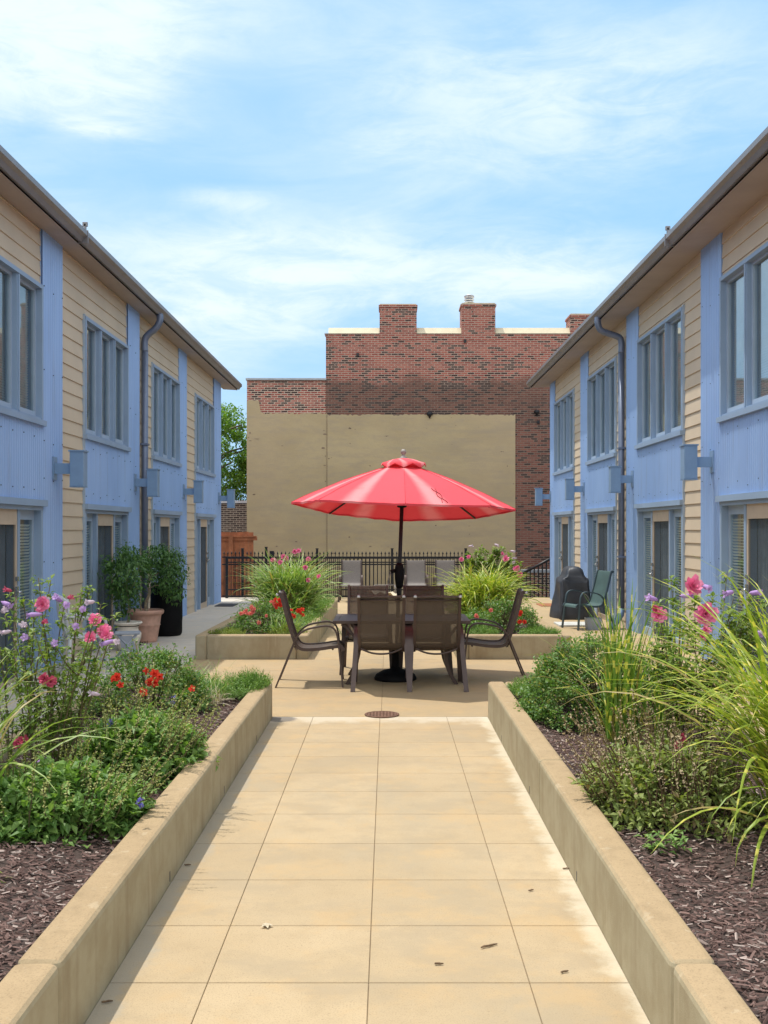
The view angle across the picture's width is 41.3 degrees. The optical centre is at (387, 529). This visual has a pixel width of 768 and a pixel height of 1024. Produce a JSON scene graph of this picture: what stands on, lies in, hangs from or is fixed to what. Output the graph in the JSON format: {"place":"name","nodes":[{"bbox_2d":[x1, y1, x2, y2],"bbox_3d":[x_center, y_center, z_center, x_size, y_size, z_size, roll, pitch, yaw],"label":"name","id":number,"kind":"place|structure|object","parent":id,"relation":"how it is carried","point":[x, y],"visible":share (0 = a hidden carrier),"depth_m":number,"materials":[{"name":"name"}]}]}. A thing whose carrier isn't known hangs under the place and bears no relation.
{"place":"outdoors","nodes":[
{"label":"outdoors","id":0,"kind":"place"},
{"bbox_2d":[0,598,262,737],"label":"walkway","id":1,"kind":"structure","parent":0,"point":[197,622],"depth_m":15.28,"materials":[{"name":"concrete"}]},
{"bbox_2d":[56,595,108,673],"bbox_3d":[-3.706,1.238,12.278,0.608,0.926,0.579,0,0,-25],"label":"plastic chair","id":2,"kind":"object","parent":1,"relation":"on","point":[66,631],"visible":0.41,"depth_m":12.11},
{"bbox_2d":[74,649,121,660],"bbox_3d":[-4.160,1.686,13.891,0.939,0.034,1.815,0,0,-44],"label":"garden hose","id":3,"kind":"object","parent":1,"relation":"on","point":[96,659],"visible":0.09,"depth_m":13.13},
{"bbox_2d":[113,631,139,659],"bbox_3d":[-3.400,1.524,13.300,0.359,0.368,0.288,0,0,-12],"label":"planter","id":4,"kind":"object","parent":1,"relation":"on","point":[124,640],"visible":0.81,"depth_m":13.18,"materials":[{"name":"grey plastic"}]},
{"bbox_2d":[97,539,157,650],"bbox_3d":[-3.713,0.928,14.498,0.866,1.561,0.877,0,0,41],"label":"potted ficus","id":5,"kind":"object","parent":1,"relation":"on","point":[118,586],"visible":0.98,"depth_m":14.32,"materials":[{"name":"plant"}]},
{"bbox_2d":[115,542,190,642],"bbox_3d":[-3.594,0.953,15.630,1.131,1.529,1.045,0,0,-27],"label":"potted ficus","id":6,"kind":"object","parent":1,"relation":"on","point":[149,626],"visible":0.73,"depth_m":15.46,"materials":[{"name":"plant"}]},
{"bbox_2d":[150,582,182,636],"bbox_3d":[-3.597,1.300,16.548,0.528,0.850,0.529,0,0,0],"label":"planter bag","id":7,"kind":"object","parent":1,"relation":"on","point":[171,620],"visible":0.49,"depth_m":16.33,"materials":[{"name":"black plastic"}]},
{"bbox_2d":[214,603,237,606],"bbox_3d":[-3.765,1.775,23.750,0.430,0.032,0.800,0,0,0],"label":"door mat","id":8,"kind":"object","parent":1,"relation":"on","point":[226,605],"depth_m":23.46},
{"bbox_2d":[85,655,649,1023],"bbox_3d":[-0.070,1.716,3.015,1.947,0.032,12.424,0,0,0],"label":"path","id":9,"kind":"structure","parent":0,"point":[304,881],"depth_m":4.62,"materials":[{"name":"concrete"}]},
{"bbox_2d":[0,145,241,687],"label":"apartment building","id":10,"kind":"structure","parent":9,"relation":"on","point":[115,368],"depth_m":13.86,"materials":[{"name":"blue paint"}]},
{"bbox_2d":[0,255,46,426],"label":"window","id":11,"kind":"structure","parent":10,"relation":"in","point":[13,297],"depth_m":11.35,"materials":[{"name":"blue paint"}]},
{"bbox_2d":[0,496,47,687],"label":"patio door","id":12,"kind":"structure","parent":10,"relation":"in","point":[13,510],"depth_m":11.41,"materials":[{"name":"blue paint"}]},
{"bbox_2d":[52,450,88,487],"bbox_3d":[-3.916,-0.742,12.550,0.404,0.453,0.196,0,0,0],"label":"wall lamp","id":13,"kind":"object","parent":10,"relation":"attached to","point":[75,468],"visible":1,"depth_m":12.46,"materials":[{"name":"metal"}]},
{"bbox_2d":[82,316,130,451],"bbox_3d":[-4.173,-2.062,14.975,0.205,1.675,2.350,0,0,0],"label":"window","id":14,"kind":"structure","parent":10,"relation":"in","point":[101,359],"depth_m":15.26,"materials":[{"name":"blue paint"}]},
{"bbox_2d":[85,504,131,652],"bbox_3d":[-4.187,0.723,14.990,0.245,2.135,2.360,0,0,0],"label":"patio door","id":15,"kind":"structure","parent":10,"relation":"in","point":[100,520],"depth_m":14.81,"materials":[{"name":"blue paint"}]},
{"bbox_2d":[134,469,160,496],"bbox_3d":[-3.916,-0.751,16.550,0.404,0.453,0.196,0,0,0],"label":"wall lamp","id":16,"kind":"object","parent":10,"relation":"attached to","point":[151,482],"visible":1,"depth_m":16.46,"materials":[{"name":"metal"}]},
{"bbox_2d":[151,363,181,466],"bbox_3d":[-4.173,-2.062,18.965,0.205,1.675,2.350,0,0,0],"label":"window","id":17,"kind":"structure","parent":10,"relation":"in","point":[166,392],"depth_m":19.29,"materials":[{"name":"blue paint"}]},
{"bbox_2d":[153,509,182,581],"bbox_3d":[-4.187,0.723,18.980,0.245,2.135,2.360,0,0,0],"label":"patio door","id":18,"kind":"structure","parent":10,"relation":"in","point":[166,524],"depth_m":19.07,"materials":[{"name":"blue paint"}]},
{"bbox_2d":[183,480,203,502],"bbox_3d":[-3.916,-0.751,20.500,0.404,0.453,0.196,0,0,0],"label":"wall lamp","id":19,"kind":"object","parent":10,"relation":"attached to","point":[196,491],"visible":1,"depth_m":20.41,"materials":[{"name":"metal"}]},
{"bbox_2d":[194,394,215,476],"bbox_3d":[-4.173,-2.062,22.955,0.205,1.675,2.350,0,0,0],"label":"window","id":20,"kind":"structure","parent":10,"relation":"in","point":[205,411],"depth_m":23.24,"materials":[{"name":"blue paint"}]},
{"bbox_2d":[196,513,216,610],"bbox_3d":[-4.187,0.723,22.970,0.245,2.135,2.360,0,0,0],"label":"patio door","id":21,"kind":"structure","parent":10,"relation":"in","point":[204,522],"depth_m":23.12,"materials":[{"name":"blue paint"}]},
{"bbox_2d":[218,489,235,507],"bbox_3d":[-3.916,-0.742,24.750,0.404,0.453,0.196,0,0,0],"label":"wall lamp","id":22,"kind":"object","parent":10,"relation":"attached to","point":[229,498],"visible":1,"depth_m":24.66,"materials":[{"name":"metal"}]},
{"bbox_2d":[0,682,271,1023],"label":"planter","id":23,"kind":"object","parent":9,"relation":"on","point":[66,968],"visible":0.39,"depth_m":4.12,"materials":[{"name":"concrete"}]},
{"bbox_2d":[0,689,242,981],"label":"soil","id":24,"kind":"structure","parent":23,"relation":"in","point":[76,852],"depth_m":4.29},
{"bbox_2d":[0,574,121,769],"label":"hibiscus shrub","id":25,"kind":"object","parent":24,"relation":"on","point":[101,630],"visible":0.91,"depth_m":5.59,"materials":[{"name":"green plant"}]},
{"bbox_2d":[0,637,135,788],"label":"ornamental grass","id":26,"kind":"object","parent":24,"relation":"on","point":[13,713],"depth_m":4.92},
{"bbox_2d":[0,727,183,849],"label":"salvia clump","id":27,"kind":"object","parent":24,"relation":"on","point":[34,804],"visible":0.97,"depth_m":4.80,"materials":[{"name":"green plant"}]},
{"bbox_2d":[68,671,223,793],"bbox_3d":[-1.475,1.207,6.160,1.018,0.669,1.140,0,0,0],"label":"salvia clump","id":28,"kind":"object","parent":24,"relation":"on","point":[163,731],"visible":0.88,"depth_m":5.91,"materials":[{"name":"green plant"}]},
{"bbox_2d":[84,638,220,718],"bbox_3d":[-1.855,1.188,7.950,1.098,0.671,0.967,0,0,0],"label":"rose bush","id":29,"kind":"object","parent":24,"relation":"on","point":[158,663],"visible":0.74,"depth_m":7.88,"materials":[{"name":"green plant"}]},
{"bbox_2d":[160,654,243,710],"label":"ornamental grass","id":30,"kind":"object","parent":24,"relation":"on","point":[210,680],"depth_m":8.29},
{"bbox_2d":[157,664,274,700],"bbox_3d":[-1.525,1.310,8.796,1.071,0.266,0.773,0,0,0],"label":"creeping juniper","id":31,"kind":"object","parent":24,"relation":"on","point":[250,681],"visible":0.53,"depth_m":8.78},
{"bbox_2d":[205,679,229,705],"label":"dry grass tuft","id":32,"kind":"object","parent":24,"relation":"on","point":[219,698],"visible":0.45,"depth_m":8.41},
{"bbox_2d":[261,923,272,927],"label":"dry leaf","id":33,"kind":"object","parent":9,"relation":"on","point":[266,924],"visible":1,"depth_m":4.35,"materials":[{"name":"beige plant"}]},
{"bbox_2d":[481,943,496,947],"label":"twig","id":34,"kind":"object","parent":9,"relation":"on","point":[489,945],"visible":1,"depth_m":4.14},
{"bbox_2d":[488,682,766,1023],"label":"planter","id":35,"kind":"object","parent":9,"relation":"on","point":[673,972],"visible":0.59,"depth_m":4.07,"materials":[{"name":"concrete"}]},
{"bbox_2d":[511,686,767,1023],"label":"mulch","id":36,"kind":"object","parent":35,"relation":"in","point":[751,948],"visible":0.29,"depth_m":4.22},
{"bbox_2d":[504,674,576,697],"bbox_3d":[1.345,1.342,8.885,0.675,0.204,0.659,0,0,0],"label":"creeping juniper","id":37,"kind":"object","parent":36,"relation":"on","point":[514,686],"visible":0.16,"depth_m":8.80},
{"bbox_2d":[514,631,680,734],"bbox_3d":[1.610,1.153,7.834,1.332,0.764,1.329,0,0,0],"label":"rose bush","id":38,"kind":"object","parent":36,"relation":"on","point":[545,668],"visible":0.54,"depth_m":7.65,"materials":[{"name":"green plant"}]},
{"bbox_2d":[556,680,767,844],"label":"salvia clump","id":39,"kind":"object","parent":36,"relation":"on","point":[626,775],"visible":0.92,"depth_m":5.02,"materials":[{"name":"green plant"}]},
{"bbox_2d":[633,829,691,855],"bbox_3d":[1.248,1.423,4.618,0.258,0.085,0.211,0,0,0],"label":"weed","id":40,"kind":"object","parent":36,"relation":"on","point":[679,843],"visible":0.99,"depth_m":4.61,"materials":[{"name":"green plant"}]},
{"bbox_2d":[558,559,767,887],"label":"ornamental grass","id":41,"kind":"object","parent":36,"relation":"on","point":[750,725],"depth_m":4.88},
{"bbox_2d":[644,568,767,752],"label":"hibiscus shrub","id":42,"kind":"object","parent":36,"relation":"on","point":[695,584],"visible":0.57,"depth_m":6.65,"materials":[{"name":"green plant"}]},
{"bbox_2d":[526,126,767,679],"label":"apartment building","id":43,"kind":"structure","parent":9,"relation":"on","point":[652,363],"depth_m":14.62,"materials":[{"name":"blue paint"}]},
{"bbox_2d":[534,488,550,505],"bbox_3d":[3.946,-0.822,25.950,0.404,0.453,0.196,0,0,0],"label":"wall lamp","id":44,"kind":"object","parent":43,"relation":"attached to","point":[540,496],"visible":1,"depth_m":25.86,"materials":[{"name":"metal"}]},
{"bbox_2d":[552,511,572,590],"bbox_3d":[4.217,0.688,24.075,0.245,2.205,2.670,0,0,0],"label":"patio door","id":45,"kind":"structure","parent":43,"relation":"in","point":[563,521],"depth_m":24.36,"materials":[{"name":"blue paint"}]},
{"bbox_2d":[552,389,574,475],"bbox_3d":[4.202,-2.227,24.060,0.205,1.805,2.660,0,0,0],"label":"window","id":46,"kind":"structure","parent":43,"relation":"in","point":[563,408],"depth_m":24.40,"materials":[{"name":"blue paint"}]},
{"bbox_2d":[564,478,584,499],"bbox_3d":[3.946,-0.842,21.550,0.404,0.453,0.196,0,0,0],"label":"wall lamp","id":47,"kind":"object","parent":43,"relation":"attached to","point":[570,488],"visible":1,"depth_m":21.46,"materials":[{"name":"metal"}]},
{"bbox_2d":[585,506,614,620],"bbox_3d":[4.217,0.688,19.855,0.245,2.205,2.670,0,0,0],"label":"patio door","id":48,"kind":"structure","parent":43,"relation":"in","point":[600,521],"depth_m":19.91,"materials":[{"name":"blue paint"}]},
{"bbox_2d":[585,357,617,464],"bbox_3d":[4.202,-2.227,19.840,0.205,1.805,2.660,0,0,0],"label":"window","id":49,"kind":"structure","parent":43,"relation":"in","point":[605,385],"depth_m":20.20,"materials":[{"name":"blue paint"}]},
{"bbox_2d":[608,466,633,492],"bbox_3d":[3.946,-0.842,17.250,0.404,0.453,0.196,0,0,0],"label":"wall lamp","id":50,"kind":"object","parent":43,"relation":"attached to","point":[616,478],"visible":1,"depth_m":17.16,"materials":[{"name":"metal"}]},
{"bbox_2d":[634,500,682,645],"bbox_3d":[4.217,0.688,15.635,0.245,2.205,2.670,0,0,0],"label":"patio door","id":51,"kind":"structure","parent":43,"relation":"in","point":[664,515],"depth_m":15.73,"materials":[{"name":"blue paint"}]},
{"bbox_2d":[634,307,684,449],"bbox_3d":[4.202,-2.227,15.620,0.205,1.805,2.660,0,0,0],"label":"window","id":52,"kind":"structure","parent":43,"relation":"in","point":[664,352],"depth_m":15.93,"materials":[{"name":"blue paint"}]},
{"bbox_2d":[679,444,713,480],"bbox_3d":[3.946,-0.852,13.000,0.404,0.453,0.196,0,0,0],"label":"wall lamp","id":53,"kind":"object","parent":43,"relation":"attached to","point":[690,461],"visible":1,"depth_m":12.91,"materials":[{"name":"metal"}]},
{"bbox_2d":[715,491,767,679],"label":"patio door","id":54,"kind":"structure","parent":43,"relation":"in","point":[754,505],"depth_m":11.84,"materials":[{"name":"blue paint"}]},
{"bbox_2d":[716,242,767,422],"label":"window","id":55,"kind":"structure","parent":43,"relation":"in","point":[751,291],"depth_m":11.81,"materials":[{"name":"blue paint"}]},
{"bbox_2d":[308,598,456,658],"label":"patio","id":56,"kind":"structure","parent":0,"point":[329,634],"depth_m":14.08,"materials":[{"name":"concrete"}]},
{"bbox_2d":[195,599,337,658],"bbox_3d":[-1.782,1.697,17.250,1.475,0.628,7.900,0,0,0],"label":"planter","id":57,"kind":"object","parent":56,"relation":"on","point":[237,646],"visible":0.24,"depth_m":13.30,"materials":[{"name":"concrete"}]},
{"bbox_2d":[230,610,306,633],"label":"mulch","id":58,"kind":"object","parent":57,"relation":"in","point":[260,626],"visible":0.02,"depth_m":15.43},
{"bbox_2d":[207,625,246,633],"bbox_3d":[-2.159,1.353,13.628,0.556,0.180,0.376,0,0,0],"label":"stonecrop","id":59,"kind":"object","parent":58,"relation":"on","point":[220,631],"visible":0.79,"depth_m":13.59,"materials":[{"name":"green plant"}]},
{"bbox_2d":[225,598,304,633],"bbox_3d":[-1.706,1.228,14.327,1.199,0.611,1.165,0,0,0],"label":"rose bush","id":60,"kind":"object","parent":58,"relation":"on","point":[242,617],"visible":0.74,"depth_m":14.06,"materials":[{"name":"green plant"}]},
{"bbox_2d":[253,608,314,632],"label":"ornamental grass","id":61,"kind":"object","parent":58,"relation":"on","point":[283,625],"depth_m":13.77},
{"bbox_2d":[225,547,351,635],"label":"ornamental grass","id":62,"kind":"object","parent":58,"relation":"on","point":[296,587],"depth_m":16.81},
{"bbox_2d":[267,620,311,633],"bbox_3d":[-1.329,1.336,13.678,0.611,0.250,0.477,0,0,0],"label":"stonecrop","id":63,"kind":"object","parent":58,"relation":"on","point":[282,631],"visible":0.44,"depth_m":13.60,"materials":[{"name":"green plant"}]},
{"bbox_2d":[270,548,320,590],"bbox_3d":[-1.576,0.931,17.591,0.998,1.205,2.492,0,0,0],"label":"hibiscus shrub","id":64,"kind":"object","parent":58,"relation":"on","point":[295,551],"visible":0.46,"depth_m":17.58,"materials":[{"name":"pink plant"}]},
{"bbox_2d":[282,595,335,627],"bbox_3d":[-1.291,1.342,17.543,0.636,0.392,6.301,0,0,0],"label":"creeping juniper","id":65,"kind":"object","parent":58,"relation":"on","point":[310,616],"visible":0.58,"depth_m":16.51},
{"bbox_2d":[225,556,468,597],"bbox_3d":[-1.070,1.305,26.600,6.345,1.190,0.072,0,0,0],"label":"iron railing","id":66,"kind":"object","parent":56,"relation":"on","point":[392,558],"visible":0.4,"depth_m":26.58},
{"bbox_2d":[338,560,363,601],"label":"patio chair","id":67,"kind":"object","parent":56,"relation":"on","point":[354,577],"visible":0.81,"depth_m":25.51,"materials":[{"name":"beige fabric"}]},
{"bbox_2d":[374,585,396,595],"bbox_3d":[-0.140,1.577,24.807,0.720,0.428,0.655,0,0,0],"label":"footstool","id":68,"kind":"object","parent":56,"relation":"on","point":[392,593],"visible":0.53,"depth_m":24.72,"materials":[{"name":"beige"}]},
{"bbox_2d":[404,560,428,585],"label":"patio chair","id":69,"kind":"object","parent":56,"relation":"on","point":[415,575],"visible":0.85,"depth_m":25.56,"materials":[{"name":"grey fabric"}]},
{"bbox_2d":[434,560,457,590],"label":"patio chair","id":70,"kind":"object","parent":56,"relation":"on","point":[445,566],"visible":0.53,"depth_m":25.58,"materials":[{"name":"grey fabric"}]},
{"bbox_2d":[453,609,570,658],"bbox_3d":[1.653,1.697,17.250,1.495,0.628,7.900,0,0,0],"label":"planter","id":71,"kind":"object","parent":56,"relation":"on","point":[528,646],"visible":0.14,"depth_m":13.30,"materials":[{"name":"concrete"}]},
{"bbox_2d":[474,610,530,633],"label":"mulch","id":72,"kind":"object","parent":71,"relation":"in","point":[507,623],"visible":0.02,"depth_m":15.03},
{"bbox_2d":[462,606,501,630],"bbox_3d":[1.302,1.315,15.397,0.707,0.383,3.013,0,0,0],"label":"creeping juniper","id":73,"kind":"object","parent":72,"relation":"on","point":[486,626],"visible":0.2,"depth_m":14.65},
{"bbox_2d":[466,625,499,633],"bbox_3d":[1.251,1.352,13.620,0.515,0.182,0.382,0,0,0],"label":"stonecrop","id":74,"kind":"object","parent":72,"relation":"on","point":[484,631],"visible":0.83,"depth_m":13.57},
{"bbox_2d":[424,556,553,622],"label":"ornamental grass","id":75,"kind":"object","parent":72,"relation":"on","point":[474,590],"depth_m":16.11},
{"bbox_2d":[459,544,523,590],"bbox_3d":[1.817,0.891,17.895,1.225,1.287,1.310,0,0,0],"label":"hibiscus shrub","id":76,"kind":"object","parent":72,"relation":"on","point":[478,565],"visible":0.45,"depth_m":17.95,"materials":[{"name":"green plant"}]},
{"bbox_2d":[462,594,545,633],"bbox_3d":[1.648,1.231,14.469,1.276,0.609,1.135,0,0,0],"label":"rose bush","id":77,"kind":"object","parent":72,"relation":"on","point":[494,609],"visible":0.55,"depth_m":14.35,"materials":[{"name":"green plant"}]},
{"bbox_2d":[517,625,562,633],"bbox_3d":[2.027,1.341,13.615,0.620,0.197,0.405,0,0,0],"label":"stonecrop","id":78,"kind":"object","parent":72,"relation":"on","point":[539,630],"visible":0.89,"depth_m":13.57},
{"bbox_2d":[161,659,605,716],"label":"patio","id":79,"kind":"structure","parent":0,"point":[309,688],"depth_m":11.00,"materials":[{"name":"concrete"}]},
{"bbox_2d":[275,590,344,687],"bbox_3d":[-0.849,1.192,11.230,0.750,1.022,0.644,0,0,-2],"label":"patio chair","id":80,"kind":"object","parent":79,"relation":"on","point":[300,645],"visible":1,"depth_m":10.99,"materials":[{"name":"brown metal"}]},
{"bbox_2d":[339,584,391,674],"bbox_3d":[-0.245,1.192,12.214,0.644,1.022,0.749,0,0,0],"label":"patio chair","id":81,"kind":"object","parent":79,"relation":"on","point":[353,591],"visible":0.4,"depth_m":12.49,"materials":[{"name":"brown fabric"}]},
{"bbox_2d":[350,594,408,691],"bbox_3d":[-0.070,1.192,10.986,0.644,1.022,0.749,0,0,0],"label":"patio chair","id":82,"kind":"object","parent":79,"relation":"on","point":[381,625],"visible":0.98,"depth_m":10.75,"materials":[{"name":"brown fabric"}]},
{"bbox_2d":[365,711,398,717],"bbox_3d":[-0.055,1.694,9.310,0.316,0.010,0.316,0,0,0],"label":"floor drain","id":83,"kind":"object","parent":79,"relation":"on","point":[381,714],"visible":1,"depth_m":9.29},
{"bbox_2d":[333,614,470,684],"bbox_3d":[0.150,1.353,11.520,1.500,0.714,0.920,0,0,0],"label":"patio table","id":84,"kind":"object","parent":79,"relation":"on","point":[344,619],"visible":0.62,"depth_m":11.14,"materials":[{"name":"brown metal"}]},
{"bbox_2d":[291,449,515,682],"bbox_3d":[0.176,0.398,11.520,2.349,2.605,2.349,0,0,22],"label":"parasol","id":85,"kind":"object","parent":79,"relation":"on","point":[402,488],"visible":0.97,"depth_m":11.23,"materials":[{"name":"red fabric"}]},
{"bbox_2d":[399,585,452,673],"bbox_3d":[0.437,1.192,12.194,0.644,1.022,0.749,0,0,0],"label":"patio chair","id":86,"kind":"object","parent":79,"relation":"on","point":[409,592],"visible":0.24,"depth_m":12.48,"materials":[{"name":"brown fabric"}]},
{"bbox_2d":[405,594,468,691],"bbox_3d":[0.515,1.192,10.986,0.644,1.022,0.749,0,0,-1],"label":"patio chair","id":87,"kind":"object","parent":79,"relation":"on","point":[436,625],"visible":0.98,"depth_m":10.75,"materials":[{"name":"brown fabric"}]},
{"bbox_2d":[462,588,527,682],"bbox_3d":[1.189,1.192,11.550,0.750,1.022,0.644,0,0,2],"label":"patio chair","id":88,"kind":"object","parent":79,"relation":"on","point":[504,640],"visible":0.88,"depth_m":11.45,"materials":[{"name":"brown metal"}]},
{"bbox_2d":[0,0,767,500],"label":"sky","id":89,"kind":"structure","parent":0,"point":[275,174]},
{"bbox_2d":[528,582,746,743],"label":"ornamental grass","id":90,"kind":"object","parent":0,"point":[612,669],"depth_m":6.91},
{"bbox_2d":[510,598,766,742],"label":"walkway","id":91,"kind":"structure","parent":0,"point":[544,612],"depth_m":17.04,"materials":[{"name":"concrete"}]},
{"bbox_2d":[536,603,551,606],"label":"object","id":92,"kind":"object","parent":91,"relation":"on","point":[546,605],"depth_m":23.81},
{"bbox_2d":[554,622,584,626],"bbox_3d":[3.400,1.727,18.425,0.700,0.045,0.650,0,0,0],"label":"paver","id":93,"kind":"object","parent":91,"relation":"on","point":[569,624],"visible":0.49,"depth_m":18.20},
{"bbox_2d":[549,566,593,619],"bbox_3d":[3.641,1.240,20.092,0.825,1.026,1.070,0,0,0],"label":"covered grill","id":94,"kind":"object","parent":91,"relation":"on","point":[571,578],"visible":0.92,"depth_m":19.73,"materials":[{"name":"fabric"}]},
{"bbox_2d":[561,569,615,630],"bbox_3d":[3.494,1.227,17.748,0.749,1.022,0.644,0,0,-17],"label":"patio chair","id":95,"kind":"object","parent":91,"relation":"on","point":[602,580],"visible":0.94,"depth_m":17.77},
{"bbox_2d":[584,617,601,629],"bbox_3d":[3.550,1.633,17.620,0.260,0.200,0.260,0,0,0],"label":"plant box","id":96,"kind":"object","parent":91,"relation":"on","point":[588,622],"visible":0.87,"depth_m":17.50,"materials":[{"name":"grey plastic"}]},
{"label":"ground","id":97,"kind":"structure","parent":0,"visible":0},
{"bbox_2d":[221,401,246,500],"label":"leafy tree","id":98,"kind":"object","parent":97,"relation":"on","point":[236,478],"visible":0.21,"depth_m":40.24,"materials":[{"name":"green plant"}]},
{"bbox_2d":[221,501,246,531],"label":"brick garden wall","id":99,"kind":"structure","parent":97,"relation":"on","point":[234,519],"depth_m":34.60,"materials":[{"name":"brown brick"}]},
{"bbox_2d":[221,532,256,597],"bbox_3d":[-7.465,1.283,30.593,7.070,2.434,0.135,0,0,0],"label":"wooden fence","id":100,"kind":"object","parent":97,"relation":"on","point":[232,542],"visible":0.1,"depth_m":30.63,"materials":[{"name":"orange wood"}]},
{"bbox_2d":[222,547,466,597],"bbox_3d":[-1.189,1.442,28.000,6.735,1.915,0.100,0,0,0],"label":"spear fence","id":101,"kind":"object","parent":97,"relation":"on","point":[271,553],"visible":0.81,"depth_m":27.99,"materials":[{"name":"black metal"}]},
{"bbox_2d":[246,294,590,597],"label":"brick building","id":102,"kind":"structure","parent":97,"relation":"on","point":[464,403],"depth_m":32.99,"materials":[{"name":"paint"}]},
{"bbox_2d":[519,569,549,597],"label":"wall","id":103,"kind":"structure","parent":97,"relation":"on","point":[540,581],"depth_m":30.00,"materials":[{"name":"brick"}]},
{"bbox_2d":[521,558,549,597],"bbox_3d":[4.154,1.448,27.445,1.120,1.704,0.160,0,0,0],"label":"stair railing","id":104,"kind":"object","parent":97,"relation":"on","point":[537,565],"visible":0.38,"depth_m":27.39,"materials":[{"name":"black metal"}]}
]}

